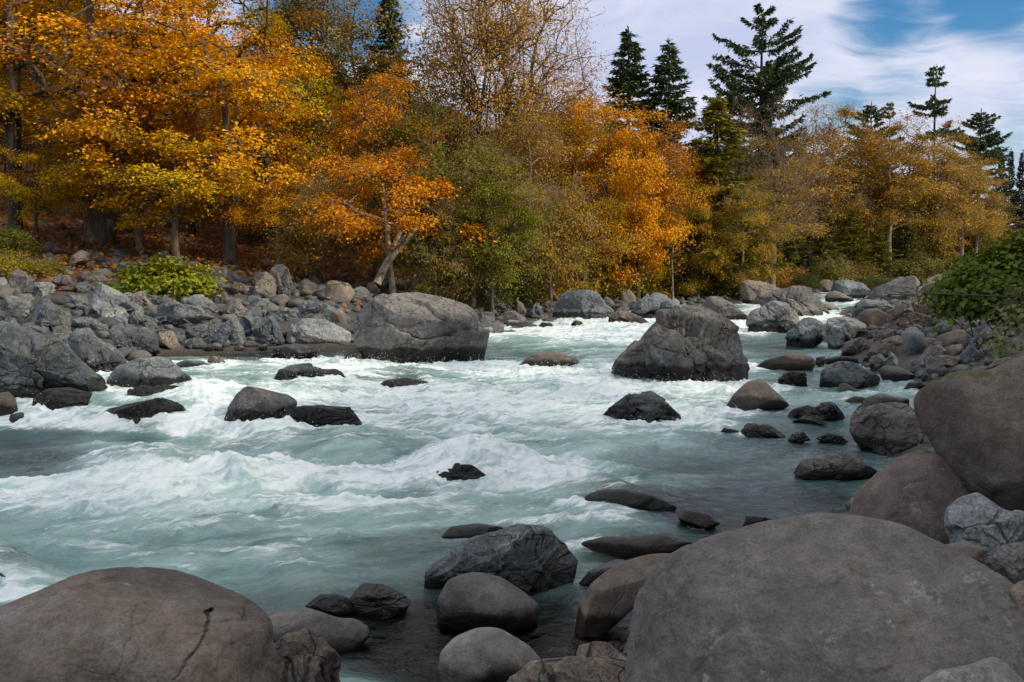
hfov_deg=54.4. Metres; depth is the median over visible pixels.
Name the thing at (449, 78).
sapling
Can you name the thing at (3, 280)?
rock
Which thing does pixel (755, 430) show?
rock
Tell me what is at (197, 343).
rock
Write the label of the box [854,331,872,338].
boulder
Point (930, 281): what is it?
boulder
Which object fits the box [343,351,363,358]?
rock
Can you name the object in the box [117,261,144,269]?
rock
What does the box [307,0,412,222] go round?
alder tree
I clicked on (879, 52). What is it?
sky
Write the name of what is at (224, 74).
maple tree
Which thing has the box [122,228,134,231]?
fern
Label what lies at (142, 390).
boulder
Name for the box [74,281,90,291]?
rock
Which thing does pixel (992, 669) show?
rock
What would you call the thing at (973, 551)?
rock
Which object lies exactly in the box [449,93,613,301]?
willow tree
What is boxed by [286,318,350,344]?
boulder
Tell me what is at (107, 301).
boulder
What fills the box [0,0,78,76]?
maple tree
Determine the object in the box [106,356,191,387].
boulder
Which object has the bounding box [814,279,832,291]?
boulder
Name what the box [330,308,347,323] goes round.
rock
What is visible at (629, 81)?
fir tree
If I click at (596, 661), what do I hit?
rock
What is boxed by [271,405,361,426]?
boulder
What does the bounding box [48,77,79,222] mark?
slim tree
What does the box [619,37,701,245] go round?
fir tree
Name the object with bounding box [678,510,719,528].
rock
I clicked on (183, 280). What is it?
leafy bush
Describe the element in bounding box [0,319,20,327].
rock
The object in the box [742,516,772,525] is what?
rock
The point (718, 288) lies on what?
shrub
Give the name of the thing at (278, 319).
rock
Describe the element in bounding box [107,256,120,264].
rock
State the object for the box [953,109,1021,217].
fir tree
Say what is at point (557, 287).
shrub
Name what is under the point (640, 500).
boulder
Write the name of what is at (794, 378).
rock
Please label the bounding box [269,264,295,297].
boulder
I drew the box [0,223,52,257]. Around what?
shrub
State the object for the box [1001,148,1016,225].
fir tree
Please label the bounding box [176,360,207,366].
rock
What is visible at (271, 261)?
rock
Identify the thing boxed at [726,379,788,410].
boulder
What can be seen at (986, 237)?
alder tree
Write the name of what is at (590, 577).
rock
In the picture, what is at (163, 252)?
rock
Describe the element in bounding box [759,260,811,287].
shrub
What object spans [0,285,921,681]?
river
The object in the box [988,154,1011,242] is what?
fir tree
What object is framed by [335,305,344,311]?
rock
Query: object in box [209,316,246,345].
rock
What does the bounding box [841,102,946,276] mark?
poplar tree
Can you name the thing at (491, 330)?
rock
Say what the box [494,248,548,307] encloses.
shrub
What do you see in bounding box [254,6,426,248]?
maple tree
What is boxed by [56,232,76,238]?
rock
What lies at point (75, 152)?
maple tree
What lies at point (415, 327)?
boulder
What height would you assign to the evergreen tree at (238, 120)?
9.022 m
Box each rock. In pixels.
[0,277,7,284]
[0,310,12,320]
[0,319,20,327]
[0,392,17,415]
[8,269,32,293]
[9,412,23,422]
[14,293,33,301]
[33,282,54,296]
[38,221,48,227]
[41,256,54,264]
[43,241,60,253]
[51,275,74,288]
[51,332,69,346]
[52,222,66,229]
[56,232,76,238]
[70,295,88,307]
[70,309,84,315]
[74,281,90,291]
[76,224,83,229]
[86,250,104,260]
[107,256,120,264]
[110,249,129,257]
[114,314,128,322]
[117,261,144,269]
[128,310,158,328]
[145,309,156,317]
[147,294,160,302]
[155,250,168,257]
[156,328,166,333]
[157,331,180,349]
[160,237,170,243]
[160,294,179,301]
[164,256,181,265]
[174,333,185,341]
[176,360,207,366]
[187,338,206,348]
[204,346,214,350]
[206,267,227,290]
[207,356,224,362]
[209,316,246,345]
[213,290,229,303]
[215,347,223,350]
[218,308,227,314]
[225,261,238,265]
[226,300,252,317]
[227,272,240,281]
[230,298,242,301]
[234,345,245,350]
[239,314,262,338]
[242,246,253,251]
[244,340,257,346]
[246,306,262,317]
[247,295,261,304]
[250,298,269,309]
[258,344,267,350]
[259,315,285,345]
[260,258,272,264]
[269,609,369,653]
[274,316,284,322]
[274,627,340,681]
[277,307,298,321]
[282,331,286,338]
[297,278,317,292]
[305,594,356,615]
[306,274,322,283]
[317,285,324,291]
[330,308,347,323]
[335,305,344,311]
[337,272,350,279]
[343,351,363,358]
[346,316,352,322]
[350,583,409,619]
[351,237,365,244]
[353,282,366,286]
[353,286,369,298]
[366,282,379,293]
[378,280,388,288]
[436,463,485,480]
[437,572,539,631]
[437,627,539,681]
[442,523,503,538]
[478,311,494,322]
[482,326,494,333]
[501,310,525,324]
[507,641,626,681]
[512,300,525,313]
[526,303,543,318]
[538,322,552,326]
[540,300,555,310]
[571,320,582,325]
[575,553,670,636]
[579,559,624,586]
[603,296,614,306]
[608,641,624,651]
[619,290,635,302]
[623,633,629,653]
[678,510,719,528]
[721,428,738,432]
[741,423,785,437]
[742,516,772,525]
[778,371,807,386]
[787,405,820,418]
[788,432,810,443]
[793,414,827,424]
[815,357,824,366]
[816,401,844,420]
[816,432,847,443]
[824,356,858,363]
[825,304,838,309]
[836,383,859,391]
[841,337,869,355]
[845,396,864,402]
[850,452,969,544]
[861,393,908,406]
[869,354,887,371]
[873,329,894,341]
[876,324,901,329]
[878,365,914,381]
[886,351,897,365]
[901,330,927,355]
[904,381,926,388]
[905,327,918,330]
[911,365,917,372]
[916,356,944,377]
[919,345,946,359]
[920,327,938,336]
[920,373,930,381]
[920,657,1023,681]
[931,373,938,378]
[933,330,968,346]
[938,355,960,366]
[944,493,1023,551]
[946,541,989,561]
[948,344,963,355]
[960,347,979,363]
[961,323,969,329]
[967,324,1005,348]
[972,320,989,327]
[979,344,997,356]
[979,541,1023,584]
[984,354,1023,369]
[1009,581,1023,613]
[1012,339,1023,348]
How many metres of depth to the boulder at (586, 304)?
47.35 m
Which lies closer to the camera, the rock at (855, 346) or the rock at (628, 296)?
the rock at (855, 346)
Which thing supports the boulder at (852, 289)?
on the riverbank
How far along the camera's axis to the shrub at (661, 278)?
63.45 m
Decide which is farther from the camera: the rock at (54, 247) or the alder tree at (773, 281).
the alder tree at (773, 281)
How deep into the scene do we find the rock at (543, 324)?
41.08 m
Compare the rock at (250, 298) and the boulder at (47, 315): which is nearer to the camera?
the boulder at (47, 315)
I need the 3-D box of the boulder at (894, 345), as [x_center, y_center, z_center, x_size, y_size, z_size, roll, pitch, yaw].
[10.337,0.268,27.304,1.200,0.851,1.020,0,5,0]
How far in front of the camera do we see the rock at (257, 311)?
36.48 m
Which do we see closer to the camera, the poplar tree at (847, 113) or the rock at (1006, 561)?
the rock at (1006, 561)
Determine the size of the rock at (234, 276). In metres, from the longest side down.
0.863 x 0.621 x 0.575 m
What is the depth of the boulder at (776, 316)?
38.81 m
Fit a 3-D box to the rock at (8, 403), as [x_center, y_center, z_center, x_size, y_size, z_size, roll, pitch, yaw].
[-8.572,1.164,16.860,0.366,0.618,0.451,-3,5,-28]
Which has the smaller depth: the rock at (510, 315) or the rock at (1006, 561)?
the rock at (1006, 561)
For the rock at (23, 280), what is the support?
on the riverbank
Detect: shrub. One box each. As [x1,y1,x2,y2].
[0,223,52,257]
[0,248,35,282]
[12,255,67,279]
[403,259,450,296]
[431,263,478,302]
[455,254,520,311]
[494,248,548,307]
[518,261,574,300]
[541,247,608,294]
[583,255,627,299]
[596,254,655,297]
[617,262,677,296]
[650,241,716,297]
[679,263,737,296]
[750,262,778,284]
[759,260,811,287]
[789,270,827,290]
[805,253,861,283]
[834,259,885,286]
[862,271,893,294]
[869,254,928,284]
[901,250,960,284]
[923,278,1023,363]
[927,254,961,277]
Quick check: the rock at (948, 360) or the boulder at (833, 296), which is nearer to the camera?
the rock at (948, 360)
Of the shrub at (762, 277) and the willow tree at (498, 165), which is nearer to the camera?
the willow tree at (498, 165)
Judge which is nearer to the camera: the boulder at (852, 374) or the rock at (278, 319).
the boulder at (852, 374)
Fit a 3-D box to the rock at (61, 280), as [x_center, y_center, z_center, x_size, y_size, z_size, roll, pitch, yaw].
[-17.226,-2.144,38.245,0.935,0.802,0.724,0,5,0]
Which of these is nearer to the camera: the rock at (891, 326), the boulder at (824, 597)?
the boulder at (824, 597)
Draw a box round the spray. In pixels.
[14,352,786,493]
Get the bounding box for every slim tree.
[0,81,26,194]
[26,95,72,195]
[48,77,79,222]
[239,120,273,245]
[651,123,703,299]
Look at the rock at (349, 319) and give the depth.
36.97 m
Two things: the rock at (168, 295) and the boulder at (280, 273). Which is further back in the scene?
the boulder at (280, 273)
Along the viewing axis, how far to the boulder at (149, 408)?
16.74 m
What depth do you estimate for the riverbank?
48.38 m
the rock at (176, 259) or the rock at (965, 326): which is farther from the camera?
the rock at (176, 259)
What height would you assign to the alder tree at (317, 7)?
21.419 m
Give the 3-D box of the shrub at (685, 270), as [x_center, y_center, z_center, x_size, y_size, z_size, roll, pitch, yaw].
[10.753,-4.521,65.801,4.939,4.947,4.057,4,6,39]
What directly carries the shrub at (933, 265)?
on the riverbank
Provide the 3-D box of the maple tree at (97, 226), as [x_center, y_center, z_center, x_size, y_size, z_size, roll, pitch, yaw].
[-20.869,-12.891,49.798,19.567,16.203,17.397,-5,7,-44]
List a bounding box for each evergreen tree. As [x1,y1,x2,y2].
[15,39,49,99]
[106,52,180,139]
[200,73,271,162]
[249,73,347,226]
[251,185,300,242]
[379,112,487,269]
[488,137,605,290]
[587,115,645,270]
[619,128,675,282]
[659,144,722,248]
[665,206,716,294]
[724,220,762,281]
[753,192,816,282]
[772,153,853,272]
[788,146,861,273]
[796,203,851,284]
[804,157,899,275]
[825,209,876,287]
[853,162,929,276]
[857,227,902,282]
[874,169,970,274]
[883,218,929,283]
[922,219,962,275]
[948,183,1000,259]
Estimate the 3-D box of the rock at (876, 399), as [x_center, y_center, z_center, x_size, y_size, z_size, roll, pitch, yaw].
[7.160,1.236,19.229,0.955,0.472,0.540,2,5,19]
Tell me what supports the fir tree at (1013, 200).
on the riverbank
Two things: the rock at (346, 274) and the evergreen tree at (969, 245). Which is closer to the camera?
the rock at (346, 274)
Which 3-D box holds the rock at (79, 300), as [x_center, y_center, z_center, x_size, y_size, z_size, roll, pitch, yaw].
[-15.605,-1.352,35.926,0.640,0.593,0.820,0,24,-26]
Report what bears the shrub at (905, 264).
on the riverbank
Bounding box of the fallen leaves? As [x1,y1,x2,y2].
[0,136,589,307]
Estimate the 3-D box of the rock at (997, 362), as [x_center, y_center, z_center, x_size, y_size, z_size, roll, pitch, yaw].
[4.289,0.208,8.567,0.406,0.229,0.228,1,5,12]
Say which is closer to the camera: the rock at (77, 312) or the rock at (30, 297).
the rock at (77, 312)
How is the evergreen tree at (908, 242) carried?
on the riverbank
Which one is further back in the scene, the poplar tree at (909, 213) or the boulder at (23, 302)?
the poplar tree at (909, 213)
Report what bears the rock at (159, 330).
on the riverbank
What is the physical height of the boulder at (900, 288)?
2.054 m
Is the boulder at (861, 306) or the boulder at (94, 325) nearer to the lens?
the boulder at (94, 325)
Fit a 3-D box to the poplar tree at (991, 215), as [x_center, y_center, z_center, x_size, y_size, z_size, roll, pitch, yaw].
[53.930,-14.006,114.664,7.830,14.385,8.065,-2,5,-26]
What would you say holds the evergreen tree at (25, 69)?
on the riverbank
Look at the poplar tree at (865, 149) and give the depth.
98.08 m
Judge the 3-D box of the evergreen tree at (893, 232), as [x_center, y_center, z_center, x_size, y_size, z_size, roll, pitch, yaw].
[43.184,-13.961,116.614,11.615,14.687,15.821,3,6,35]
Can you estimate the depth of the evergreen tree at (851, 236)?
93.52 m
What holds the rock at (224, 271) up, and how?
on the riverbank
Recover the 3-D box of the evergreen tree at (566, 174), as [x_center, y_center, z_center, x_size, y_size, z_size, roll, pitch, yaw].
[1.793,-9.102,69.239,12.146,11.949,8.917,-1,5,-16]
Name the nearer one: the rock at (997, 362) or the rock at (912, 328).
the rock at (997, 362)
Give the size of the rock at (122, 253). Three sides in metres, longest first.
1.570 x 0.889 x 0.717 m
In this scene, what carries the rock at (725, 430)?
in the river
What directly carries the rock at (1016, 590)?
on the boulder at (824, 597)
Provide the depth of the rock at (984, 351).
23.18 m
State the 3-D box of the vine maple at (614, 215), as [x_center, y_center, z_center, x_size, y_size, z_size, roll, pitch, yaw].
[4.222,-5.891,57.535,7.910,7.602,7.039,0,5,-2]
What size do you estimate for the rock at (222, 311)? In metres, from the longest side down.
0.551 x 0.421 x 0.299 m
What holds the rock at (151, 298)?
on the riverbank
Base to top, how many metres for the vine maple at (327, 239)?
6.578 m
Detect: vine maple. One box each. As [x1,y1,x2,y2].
[254,154,391,284]
[535,176,654,295]
[825,178,888,278]
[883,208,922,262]
[900,179,974,276]
[948,197,994,265]
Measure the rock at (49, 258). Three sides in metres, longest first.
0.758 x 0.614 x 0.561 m
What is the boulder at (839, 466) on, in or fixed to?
in the river
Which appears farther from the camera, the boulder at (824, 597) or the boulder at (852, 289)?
the boulder at (852, 289)
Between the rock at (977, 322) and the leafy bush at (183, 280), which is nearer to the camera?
the rock at (977, 322)
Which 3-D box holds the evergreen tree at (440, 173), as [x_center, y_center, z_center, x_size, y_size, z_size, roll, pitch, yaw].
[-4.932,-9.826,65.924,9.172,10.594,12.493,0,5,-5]
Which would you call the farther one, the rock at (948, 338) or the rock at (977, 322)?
the rock at (977, 322)
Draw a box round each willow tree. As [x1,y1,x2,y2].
[309,82,526,295]
[321,49,508,264]
[376,169,485,308]
[385,127,573,308]
[427,70,603,258]
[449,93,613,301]
[494,158,615,305]
[658,171,741,296]
[699,173,802,300]
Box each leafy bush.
[107,251,225,302]
[902,228,1023,353]
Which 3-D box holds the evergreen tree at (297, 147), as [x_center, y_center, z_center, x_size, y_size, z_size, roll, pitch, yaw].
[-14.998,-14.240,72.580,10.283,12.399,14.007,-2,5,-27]
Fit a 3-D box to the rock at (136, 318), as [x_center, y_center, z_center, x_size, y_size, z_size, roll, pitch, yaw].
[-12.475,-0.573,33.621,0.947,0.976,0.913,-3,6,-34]
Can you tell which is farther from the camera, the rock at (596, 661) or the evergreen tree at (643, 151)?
the evergreen tree at (643, 151)
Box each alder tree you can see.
[246,0,371,158]
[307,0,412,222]
[693,94,769,232]
[727,96,843,280]
[735,131,833,289]
[750,131,835,281]
[954,208,1008,261]
[982,200,1023,245]
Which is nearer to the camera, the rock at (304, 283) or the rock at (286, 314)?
the rock at (286, 314)
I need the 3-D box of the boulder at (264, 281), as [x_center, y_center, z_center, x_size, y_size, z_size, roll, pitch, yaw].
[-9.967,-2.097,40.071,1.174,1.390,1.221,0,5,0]
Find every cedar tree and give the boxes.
[330,0,426,230]
[620,94,797,296]
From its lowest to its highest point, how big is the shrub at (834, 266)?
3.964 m
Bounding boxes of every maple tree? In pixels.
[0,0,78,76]
[0,0,140,232]
[0,0,159,164]
[0,0,339,243]
[0,143,94,248]
[14,0,345,264]
[16,0,231,190]
[16,88,252,251]
[53,126,272,257]
[65,0,341,235]
[160,0,357,250]
[216,168,327,263]
[234,0,367,199]
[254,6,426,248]
[285,62,447,280]
[292,137,500,293]
[424,170,553,316]
[500,83,606,240]
[511,98,635,279]
[548,88,672,296]
[587,103,707,299]
[612,113,727,291]
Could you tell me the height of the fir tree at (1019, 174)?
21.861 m
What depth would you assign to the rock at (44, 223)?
52.79 m
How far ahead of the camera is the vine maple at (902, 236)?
117.74 m
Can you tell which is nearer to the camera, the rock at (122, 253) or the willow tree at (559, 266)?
the rock at (122, 253)
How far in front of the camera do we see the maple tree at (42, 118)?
61.68 m
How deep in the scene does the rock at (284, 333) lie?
33.58 m
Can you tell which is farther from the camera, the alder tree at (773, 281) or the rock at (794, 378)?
the alder tree at (773, 281)
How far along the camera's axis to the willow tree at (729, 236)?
64.40 m
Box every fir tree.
[592,25,675,220]
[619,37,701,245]
[701,2,831,197]
[726,104,844,279]
[842,101,896,210]
[879,101,905,251]
[907,63,968,249]
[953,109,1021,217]
[981,188,1001,246]
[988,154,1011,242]
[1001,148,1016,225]
[1003,194,1023,235]
[1009,150,1023,226]
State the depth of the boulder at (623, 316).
43.49 m
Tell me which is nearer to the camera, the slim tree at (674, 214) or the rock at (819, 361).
the rock at (819, 361)
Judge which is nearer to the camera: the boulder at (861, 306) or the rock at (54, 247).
the boulder at (861, 306)
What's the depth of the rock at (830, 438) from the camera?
16.09 m
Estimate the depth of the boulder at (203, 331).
32.65 m
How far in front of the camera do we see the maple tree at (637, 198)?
58.16 m
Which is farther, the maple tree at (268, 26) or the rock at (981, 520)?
the maple tree at (268, 26)
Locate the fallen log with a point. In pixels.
(318, 254)
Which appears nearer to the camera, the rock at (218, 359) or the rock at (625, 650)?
the rock at (625, 650)
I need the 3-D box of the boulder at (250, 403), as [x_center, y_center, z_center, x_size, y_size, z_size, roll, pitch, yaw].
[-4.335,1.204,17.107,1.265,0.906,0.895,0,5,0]
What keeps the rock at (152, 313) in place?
on the riverbank
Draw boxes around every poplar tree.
[401,0,572,257]
[404,0,614,204]
[535,51,643,208]
[763,99,871,274]
[792,100,871,279]
[819,102,891,238]
[828,120,909,262]
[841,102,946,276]
[876,116,964,274]
[888,113,978,277]
[914,127,992,272]
[928,133,1007,255]
[953,162,1014,256]
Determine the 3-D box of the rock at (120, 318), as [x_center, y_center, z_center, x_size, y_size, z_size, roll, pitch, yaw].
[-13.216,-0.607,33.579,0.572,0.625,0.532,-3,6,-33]
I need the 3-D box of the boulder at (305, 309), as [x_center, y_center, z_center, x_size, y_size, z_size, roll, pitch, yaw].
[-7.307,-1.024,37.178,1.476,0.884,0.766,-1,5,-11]
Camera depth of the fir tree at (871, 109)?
137.24 m
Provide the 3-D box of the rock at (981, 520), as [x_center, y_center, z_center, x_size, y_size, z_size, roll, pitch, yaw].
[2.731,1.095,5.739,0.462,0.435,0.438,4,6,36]
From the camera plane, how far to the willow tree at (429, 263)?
43.76 m
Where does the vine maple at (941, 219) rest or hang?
on the riverbank
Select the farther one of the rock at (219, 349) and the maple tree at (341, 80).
the maple tree at (341, 80)
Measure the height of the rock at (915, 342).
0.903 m
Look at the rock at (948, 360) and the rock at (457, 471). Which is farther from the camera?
the rock at (948, 360)
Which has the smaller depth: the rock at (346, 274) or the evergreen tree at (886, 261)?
the rock at (346, 274)
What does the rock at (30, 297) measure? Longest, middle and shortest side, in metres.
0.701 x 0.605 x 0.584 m
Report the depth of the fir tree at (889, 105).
137.43 m
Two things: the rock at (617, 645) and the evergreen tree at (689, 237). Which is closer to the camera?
the rock at (617, 645)
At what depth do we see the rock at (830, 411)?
18.31 m
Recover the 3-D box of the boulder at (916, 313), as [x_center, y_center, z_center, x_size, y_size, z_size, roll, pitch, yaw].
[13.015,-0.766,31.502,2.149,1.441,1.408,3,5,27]
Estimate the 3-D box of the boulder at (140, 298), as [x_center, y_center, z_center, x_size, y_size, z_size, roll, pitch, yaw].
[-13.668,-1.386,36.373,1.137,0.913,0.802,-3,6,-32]
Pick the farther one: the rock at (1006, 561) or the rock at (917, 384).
the rock at (917, 384)
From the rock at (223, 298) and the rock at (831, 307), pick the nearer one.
the rock at (223, 298)
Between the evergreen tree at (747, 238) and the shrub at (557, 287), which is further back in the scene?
the evergreen tree at (747, 238)
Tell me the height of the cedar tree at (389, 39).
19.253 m
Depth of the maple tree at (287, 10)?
68.36 m
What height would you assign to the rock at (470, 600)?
0.542 m
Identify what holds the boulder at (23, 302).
on the riverbank
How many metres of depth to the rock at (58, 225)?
52.57 m
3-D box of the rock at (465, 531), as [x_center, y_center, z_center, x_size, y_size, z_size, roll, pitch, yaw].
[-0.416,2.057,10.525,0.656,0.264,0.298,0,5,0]
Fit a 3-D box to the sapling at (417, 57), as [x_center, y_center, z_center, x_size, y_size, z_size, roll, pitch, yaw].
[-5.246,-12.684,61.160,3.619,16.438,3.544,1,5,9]
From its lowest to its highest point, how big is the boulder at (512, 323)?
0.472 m
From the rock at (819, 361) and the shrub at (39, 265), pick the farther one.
the shrub at (39, 265)
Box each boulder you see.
[0,322,107,397]
[0,567,279,681]
[1,293,32,318]
[23,295,71,332]
[32,387,91,409]
[68,250,90,267]
[68,327,126,371]
[75,317,108,332]
[83,272,110,285]
[85,282,143,318]
[103,398,185,423]
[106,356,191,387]
[109,320,160,355]
[123,290,152,306]
[127,384,178,395]
[156,301,222,326]
[181,294,218,312]
[185,323,215,338]
[224,386,296,421]
[226,282,251,294]
[252,272,277,296]
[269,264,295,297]
[271,344,317,358]
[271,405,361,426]
[274,363,344,379]
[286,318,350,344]
[298,302,335,317]
[325,280,354,302]
[354,292,489,363]
[381,378,427,387]
[424,524,577,595]
[476,293,508,312]
[495,292,513,305]
[506,320,536,326]
[519,352,578,366]
[532,288,557,301]
[552,290,613,318]
[581,534,692,558]
[584,489,676,511]
[603,390,680,422]
[608,310,648,322]
[611,305,749,381]
[623,513,1023,681]
[630,292,685,317]
[701,296,747,319]
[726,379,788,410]
[740,280,775,304]
[746,300,800,332]
[756,353,814,370]
[759,285,828,315]
[785,317,825,347]
[793,453,876,480]
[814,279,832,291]
[819,361,879,388]
[825,291,853,301]
[825,317,867,349]
[830,278,870,298]
[849,402,925,455]
[851,299,893,317]
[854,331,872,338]
[857,308,886,326]
[862,335,905,360]
[866,276,919,300]
[887,295,959,329]
[913,356,1023,510]
[921,272,951,295]
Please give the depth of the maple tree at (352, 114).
49.77 m
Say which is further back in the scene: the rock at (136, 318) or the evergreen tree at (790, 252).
the evergreen tree at (790, 252)
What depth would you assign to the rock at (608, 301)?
54.52 m
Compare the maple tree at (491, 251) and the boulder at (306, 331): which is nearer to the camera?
the boulder at (306, 331)
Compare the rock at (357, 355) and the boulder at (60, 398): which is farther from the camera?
the rock at (357, 355)
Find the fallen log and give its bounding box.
[285,249,334,258]
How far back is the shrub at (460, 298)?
49.61 m
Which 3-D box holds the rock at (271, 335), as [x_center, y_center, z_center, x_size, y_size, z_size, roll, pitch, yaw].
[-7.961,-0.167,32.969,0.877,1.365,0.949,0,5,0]
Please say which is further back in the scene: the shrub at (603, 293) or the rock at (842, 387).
the shrub at (603, 293)
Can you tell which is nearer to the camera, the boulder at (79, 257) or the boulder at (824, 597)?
the boulder at (824, 597)
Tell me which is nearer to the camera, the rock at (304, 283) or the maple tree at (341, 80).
the rock at (304, 283)
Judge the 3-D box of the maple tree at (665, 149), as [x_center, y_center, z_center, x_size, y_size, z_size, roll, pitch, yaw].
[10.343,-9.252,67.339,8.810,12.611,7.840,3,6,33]
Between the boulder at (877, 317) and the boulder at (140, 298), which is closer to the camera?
the boulder at (877, 317)
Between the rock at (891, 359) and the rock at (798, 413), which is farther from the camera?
the rock at (891, 359)
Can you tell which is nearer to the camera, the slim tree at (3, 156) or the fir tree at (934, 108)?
the slim tree at (3, 156)
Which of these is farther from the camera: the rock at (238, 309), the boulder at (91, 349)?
the rock at (238, 309)
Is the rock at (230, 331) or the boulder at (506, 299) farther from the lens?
the boulder at (506, 299)
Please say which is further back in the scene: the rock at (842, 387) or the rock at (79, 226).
the rock at (79, 226)
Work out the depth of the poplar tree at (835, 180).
93.88 m
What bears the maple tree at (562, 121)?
on the riverbank
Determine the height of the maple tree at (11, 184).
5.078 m
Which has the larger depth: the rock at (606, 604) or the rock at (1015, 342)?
the rock at (1015, 342)
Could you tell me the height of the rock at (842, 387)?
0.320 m
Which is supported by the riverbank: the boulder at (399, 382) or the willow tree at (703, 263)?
the willow tree at (703, 263)
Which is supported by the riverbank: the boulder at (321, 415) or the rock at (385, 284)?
the rock at (385, 284)
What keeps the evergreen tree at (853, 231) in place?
on the riverbank
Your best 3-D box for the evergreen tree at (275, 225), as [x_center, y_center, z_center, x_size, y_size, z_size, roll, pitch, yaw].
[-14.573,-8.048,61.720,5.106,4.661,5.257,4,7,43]
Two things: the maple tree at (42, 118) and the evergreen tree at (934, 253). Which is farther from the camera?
the evergreen tree at (934, 253)
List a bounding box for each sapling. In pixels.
[371,0,432,260]
[404,1,450,258]
[418,0,476,198]
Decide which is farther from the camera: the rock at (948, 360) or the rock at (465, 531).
the rock at (948, 360)
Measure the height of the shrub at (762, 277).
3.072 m
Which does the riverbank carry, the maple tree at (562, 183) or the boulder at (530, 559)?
the maple tree at (562, 183)
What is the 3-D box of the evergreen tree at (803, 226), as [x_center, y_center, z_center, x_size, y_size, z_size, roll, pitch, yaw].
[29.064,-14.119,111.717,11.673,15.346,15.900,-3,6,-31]
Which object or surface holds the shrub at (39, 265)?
on the riverbank
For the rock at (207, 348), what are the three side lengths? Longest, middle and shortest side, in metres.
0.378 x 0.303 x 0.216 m
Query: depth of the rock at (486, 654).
6.99 m
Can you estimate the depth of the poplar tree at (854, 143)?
101.99 m
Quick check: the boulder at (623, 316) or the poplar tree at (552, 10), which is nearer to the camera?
the boulder at (623, 316)
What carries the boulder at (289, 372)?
in the river
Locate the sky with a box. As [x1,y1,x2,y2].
[97,0,1023,228]
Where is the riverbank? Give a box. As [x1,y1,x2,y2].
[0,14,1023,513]
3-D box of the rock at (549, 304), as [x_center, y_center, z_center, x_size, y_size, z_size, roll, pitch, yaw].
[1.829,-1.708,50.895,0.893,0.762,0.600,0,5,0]
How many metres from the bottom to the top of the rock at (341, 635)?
0.398 m
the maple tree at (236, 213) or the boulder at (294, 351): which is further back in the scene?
the maple tree at (236, 213)
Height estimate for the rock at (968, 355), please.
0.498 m
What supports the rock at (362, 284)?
on the riverbank
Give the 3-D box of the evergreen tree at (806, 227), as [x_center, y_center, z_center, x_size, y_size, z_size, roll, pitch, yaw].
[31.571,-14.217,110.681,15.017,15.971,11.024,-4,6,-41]
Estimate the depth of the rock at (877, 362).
25.85 m
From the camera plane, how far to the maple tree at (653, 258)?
59.93 m
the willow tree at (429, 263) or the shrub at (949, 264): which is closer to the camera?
the willow tree at (429, 263)
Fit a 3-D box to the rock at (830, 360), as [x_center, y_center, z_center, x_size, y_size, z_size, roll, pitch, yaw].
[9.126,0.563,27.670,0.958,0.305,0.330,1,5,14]
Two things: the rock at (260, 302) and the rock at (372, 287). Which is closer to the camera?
the rock at (260, 302)
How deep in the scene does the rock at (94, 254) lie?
45.15 m
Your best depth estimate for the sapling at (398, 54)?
60.46 m
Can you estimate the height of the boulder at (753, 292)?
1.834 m
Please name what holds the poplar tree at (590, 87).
on the riverbank
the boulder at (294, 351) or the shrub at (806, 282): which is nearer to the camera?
the boulder at (294, 351)
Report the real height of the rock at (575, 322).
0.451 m
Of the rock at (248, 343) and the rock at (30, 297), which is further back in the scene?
the rock at (30, 297)
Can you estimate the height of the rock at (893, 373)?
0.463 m
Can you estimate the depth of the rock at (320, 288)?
42.45 m
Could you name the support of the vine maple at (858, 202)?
on the riverbank
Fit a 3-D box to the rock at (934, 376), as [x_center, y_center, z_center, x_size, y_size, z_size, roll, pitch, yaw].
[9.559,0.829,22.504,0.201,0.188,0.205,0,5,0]
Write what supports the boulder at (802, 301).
on the riverbank
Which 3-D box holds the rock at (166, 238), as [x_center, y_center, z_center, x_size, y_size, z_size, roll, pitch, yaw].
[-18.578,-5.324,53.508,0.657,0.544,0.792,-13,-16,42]
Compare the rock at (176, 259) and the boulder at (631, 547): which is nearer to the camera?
the boulder at (631, 547)
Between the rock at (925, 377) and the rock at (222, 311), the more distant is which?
the rock at (222, 311)
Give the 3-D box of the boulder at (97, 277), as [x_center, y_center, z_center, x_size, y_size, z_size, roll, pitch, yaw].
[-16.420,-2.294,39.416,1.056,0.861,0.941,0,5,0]
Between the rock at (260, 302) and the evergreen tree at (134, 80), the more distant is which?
the evergreen tree at (134, 80)
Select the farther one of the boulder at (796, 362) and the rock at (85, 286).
the rock at (85, 286)
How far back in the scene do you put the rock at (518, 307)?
48.13 m
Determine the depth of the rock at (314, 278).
45.12 m
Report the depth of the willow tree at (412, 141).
48.55 m
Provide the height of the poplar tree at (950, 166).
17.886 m
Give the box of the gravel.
[0,247,1023,509]
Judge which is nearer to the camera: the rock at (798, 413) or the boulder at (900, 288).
the rock at (798, 413)
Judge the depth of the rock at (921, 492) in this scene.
6.37 m
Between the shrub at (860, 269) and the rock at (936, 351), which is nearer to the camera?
the rock at (936, 351)
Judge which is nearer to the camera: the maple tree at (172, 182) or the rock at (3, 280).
the rock at (3, 280)
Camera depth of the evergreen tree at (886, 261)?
94.96 m
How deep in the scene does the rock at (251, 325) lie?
33.28 m
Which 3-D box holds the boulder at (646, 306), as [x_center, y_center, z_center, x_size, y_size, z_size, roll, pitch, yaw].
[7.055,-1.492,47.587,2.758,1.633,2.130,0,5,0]
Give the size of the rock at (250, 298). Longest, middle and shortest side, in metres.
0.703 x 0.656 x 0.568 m
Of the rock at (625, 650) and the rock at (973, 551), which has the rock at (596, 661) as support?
the rock at (625, 650)

